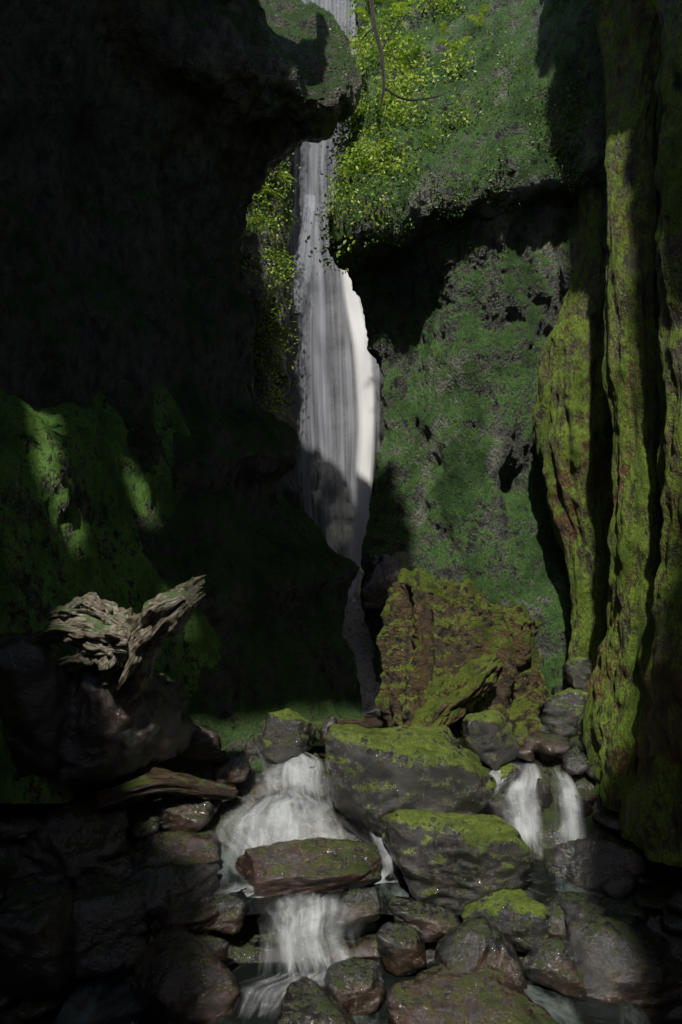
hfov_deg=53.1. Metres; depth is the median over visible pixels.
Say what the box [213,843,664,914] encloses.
stream pool
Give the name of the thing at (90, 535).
moss tufts
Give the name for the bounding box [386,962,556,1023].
rusty boulder
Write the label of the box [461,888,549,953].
mossy boulder
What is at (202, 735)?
wet boulder
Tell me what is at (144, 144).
canyon cliff
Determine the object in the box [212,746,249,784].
wet boulder
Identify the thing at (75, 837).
wet boulder
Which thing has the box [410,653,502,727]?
rock slab
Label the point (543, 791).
wet boulder
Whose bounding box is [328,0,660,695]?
canyon cliff
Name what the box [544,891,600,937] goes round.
wet boulder
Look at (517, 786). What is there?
cascade
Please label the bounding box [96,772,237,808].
fallen log
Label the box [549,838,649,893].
wet boulder
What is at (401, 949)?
wet boulder
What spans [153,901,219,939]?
rusty boulder
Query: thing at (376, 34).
bare branch
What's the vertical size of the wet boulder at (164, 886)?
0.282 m
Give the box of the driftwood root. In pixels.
[31,575,205,700]
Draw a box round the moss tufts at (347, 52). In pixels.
[276,0,360,76]
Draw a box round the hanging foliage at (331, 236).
[305,122,364,273]
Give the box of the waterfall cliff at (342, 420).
[240,0,384,585]
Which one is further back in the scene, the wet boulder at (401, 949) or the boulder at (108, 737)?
the boulder at (108, 737)
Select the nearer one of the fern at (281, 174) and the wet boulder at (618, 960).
the wet boulder at (618, 960)
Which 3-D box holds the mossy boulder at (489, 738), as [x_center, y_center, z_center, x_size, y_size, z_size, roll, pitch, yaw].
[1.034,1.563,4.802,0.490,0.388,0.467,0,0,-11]
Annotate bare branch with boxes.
[355,0,450,107]
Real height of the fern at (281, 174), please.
2.709 m
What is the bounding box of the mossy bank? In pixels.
[0,379,220,803]
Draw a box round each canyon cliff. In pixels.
[0,0,364,797]
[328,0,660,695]
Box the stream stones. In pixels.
[0,684,681,1023]
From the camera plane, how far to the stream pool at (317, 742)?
5.42 m
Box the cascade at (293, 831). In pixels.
[241,801,297,846]
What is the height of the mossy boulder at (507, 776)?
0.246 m
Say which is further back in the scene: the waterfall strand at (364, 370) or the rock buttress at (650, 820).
the waterfall strand at (364, 370)
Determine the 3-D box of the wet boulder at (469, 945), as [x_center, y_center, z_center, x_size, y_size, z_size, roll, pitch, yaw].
[0.665,2.154,3.291,0.442,0.311,0.337,0,0,0]
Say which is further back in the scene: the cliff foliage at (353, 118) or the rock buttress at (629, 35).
the cliff foliage at (353, 118)
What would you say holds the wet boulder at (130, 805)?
on the ground
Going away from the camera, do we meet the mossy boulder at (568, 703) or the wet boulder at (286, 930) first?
the wet boulder at (286, 930)
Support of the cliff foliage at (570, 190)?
attached to the canyon cliff at (524, 258)
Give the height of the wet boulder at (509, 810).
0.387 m
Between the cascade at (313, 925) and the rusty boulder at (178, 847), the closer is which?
the cascade at (313, 925)
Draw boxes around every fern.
[4,396,150,447]
[243,172,297,276]
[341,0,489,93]
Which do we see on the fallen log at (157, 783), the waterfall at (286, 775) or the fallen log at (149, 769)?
the fallen log at (149, 769)
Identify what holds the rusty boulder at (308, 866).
on the ground
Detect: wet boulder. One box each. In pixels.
[18,795,129,880]
[69,879,150,978]
[83,778,145,813]
[123,863,218,918]
[150,794,213,832]
[189,723,219,749]
[195,934,228,964]
[197,894,247,934]
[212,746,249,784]
[274,913,377,941]
[274,976,356,1023]
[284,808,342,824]
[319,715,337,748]
[323,956,385,1015]
[334,887,380,926]
[360,551,409,608]
[376,922,426,976]
[388,895,460,942]
[434,919,527,989]
[478,794,526,824]
[520,936,586,1000]
[535,778,552,808]
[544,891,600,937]
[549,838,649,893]
[559,898,681,1023]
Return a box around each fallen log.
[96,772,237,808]
[132,764,188,782]
[313,717,383,732]
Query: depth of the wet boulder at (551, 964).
3.26 m
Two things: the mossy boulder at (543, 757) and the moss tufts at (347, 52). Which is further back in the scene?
the moss tufts at (347, 52)
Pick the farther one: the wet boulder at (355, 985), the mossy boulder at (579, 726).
the mossy boulder at (579, 726)
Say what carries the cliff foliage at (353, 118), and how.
attached to the canyon cliff at (524, 258)
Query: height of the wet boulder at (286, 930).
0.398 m
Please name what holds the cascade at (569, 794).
on the stream stones
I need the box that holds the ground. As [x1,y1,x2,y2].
[0,585,681,1023]
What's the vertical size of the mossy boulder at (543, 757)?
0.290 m
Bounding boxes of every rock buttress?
[532,182,613,689]
[582,0,662,812]
[618,0,681,867]
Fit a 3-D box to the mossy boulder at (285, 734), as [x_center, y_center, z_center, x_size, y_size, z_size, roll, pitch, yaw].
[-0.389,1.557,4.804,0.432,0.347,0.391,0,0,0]
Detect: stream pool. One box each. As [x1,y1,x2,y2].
[54,962,650,1023]
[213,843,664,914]
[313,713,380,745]
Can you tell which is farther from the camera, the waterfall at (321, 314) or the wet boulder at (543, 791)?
the waterfall at (321, 314)
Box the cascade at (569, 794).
[564,786,577,837]
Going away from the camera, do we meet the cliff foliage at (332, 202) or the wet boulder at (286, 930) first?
the wet boulder at (286, 930)
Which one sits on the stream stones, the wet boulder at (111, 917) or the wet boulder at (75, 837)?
the wet boulder at (111, 917)
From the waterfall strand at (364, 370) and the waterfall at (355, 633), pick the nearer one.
the waterfall at (355, 633)
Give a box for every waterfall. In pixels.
[253,764,322,788]
[295,0,378,602]
[341,601,380,714]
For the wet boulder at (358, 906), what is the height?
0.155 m
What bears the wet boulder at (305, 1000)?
in the stream stones
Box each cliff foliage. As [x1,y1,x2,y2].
[240,152,304,425]
[320,115,397,226]
[321,0,479,196]
[325,0,588,253]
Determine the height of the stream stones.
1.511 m
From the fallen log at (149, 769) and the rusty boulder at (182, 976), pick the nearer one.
the rusty boulder at (182, 976)
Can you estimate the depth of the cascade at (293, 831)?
4.10 m
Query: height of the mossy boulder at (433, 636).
1.406 m
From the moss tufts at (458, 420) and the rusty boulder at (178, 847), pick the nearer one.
the rusty boulder at (178, 847)
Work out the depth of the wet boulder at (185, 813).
4.18 m
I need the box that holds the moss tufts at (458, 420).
[374,264,572,614]
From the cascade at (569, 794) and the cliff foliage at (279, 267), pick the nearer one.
the cascade at (569, 794)
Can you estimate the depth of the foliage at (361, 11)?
7.11 m
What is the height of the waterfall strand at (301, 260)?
2.075 m
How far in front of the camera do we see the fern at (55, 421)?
4.54 m
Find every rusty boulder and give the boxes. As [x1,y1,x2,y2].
[129,928,239,1023]
[133,830,219,870]
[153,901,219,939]
[235,837,381,896]
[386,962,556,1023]
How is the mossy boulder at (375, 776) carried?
on the ground
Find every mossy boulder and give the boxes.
[256,708,315,762]
[325,724,496,847]
[375,567,551,763]
[381,809,534,918]
[458,709,519,769]
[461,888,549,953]
[483,762,520,795]
[534,752,556,760]
[540,687,587,726]
[562,657,593,691]
[576,713,583,732]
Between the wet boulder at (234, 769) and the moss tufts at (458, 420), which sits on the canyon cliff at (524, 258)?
the moss tufts at (458, 420)
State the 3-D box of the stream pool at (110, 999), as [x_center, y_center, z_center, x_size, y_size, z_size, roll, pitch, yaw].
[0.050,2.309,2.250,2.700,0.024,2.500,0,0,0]
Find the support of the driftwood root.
on the boulder at (108, 737)
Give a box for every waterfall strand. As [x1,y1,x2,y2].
[294,200,309,311]
[342,270,373,600]
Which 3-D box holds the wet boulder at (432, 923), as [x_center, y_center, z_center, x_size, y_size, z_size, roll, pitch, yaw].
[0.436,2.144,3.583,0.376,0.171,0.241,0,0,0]
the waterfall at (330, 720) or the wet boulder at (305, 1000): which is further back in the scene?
the waterfall at (330, 720)
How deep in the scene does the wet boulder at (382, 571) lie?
5.84 m
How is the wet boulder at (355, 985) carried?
in the stream stones
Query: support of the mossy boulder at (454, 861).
on the ground
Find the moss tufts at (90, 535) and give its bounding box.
[0,394,217,713]
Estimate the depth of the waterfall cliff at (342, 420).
12.60 m
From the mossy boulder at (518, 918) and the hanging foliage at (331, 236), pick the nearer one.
the mossy boulder at (518, 918)
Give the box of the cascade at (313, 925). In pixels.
[292,912,319,955]
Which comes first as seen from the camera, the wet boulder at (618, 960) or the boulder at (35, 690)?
the wet boulder at (618, 960)
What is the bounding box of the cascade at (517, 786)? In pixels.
[511,782,528,836]
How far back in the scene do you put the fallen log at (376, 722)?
5.03 m
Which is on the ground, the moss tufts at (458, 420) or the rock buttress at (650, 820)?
the rock buttress at (650, 820)
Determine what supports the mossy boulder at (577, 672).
on the mossy boulder at (568, 703)
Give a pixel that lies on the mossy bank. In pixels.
(47, 506)
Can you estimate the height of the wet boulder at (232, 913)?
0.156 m
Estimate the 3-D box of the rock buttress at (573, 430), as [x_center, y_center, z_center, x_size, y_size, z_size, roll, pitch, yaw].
[1.976,-0.964,5.476,0.746,5.570,1.133,0,0,0]

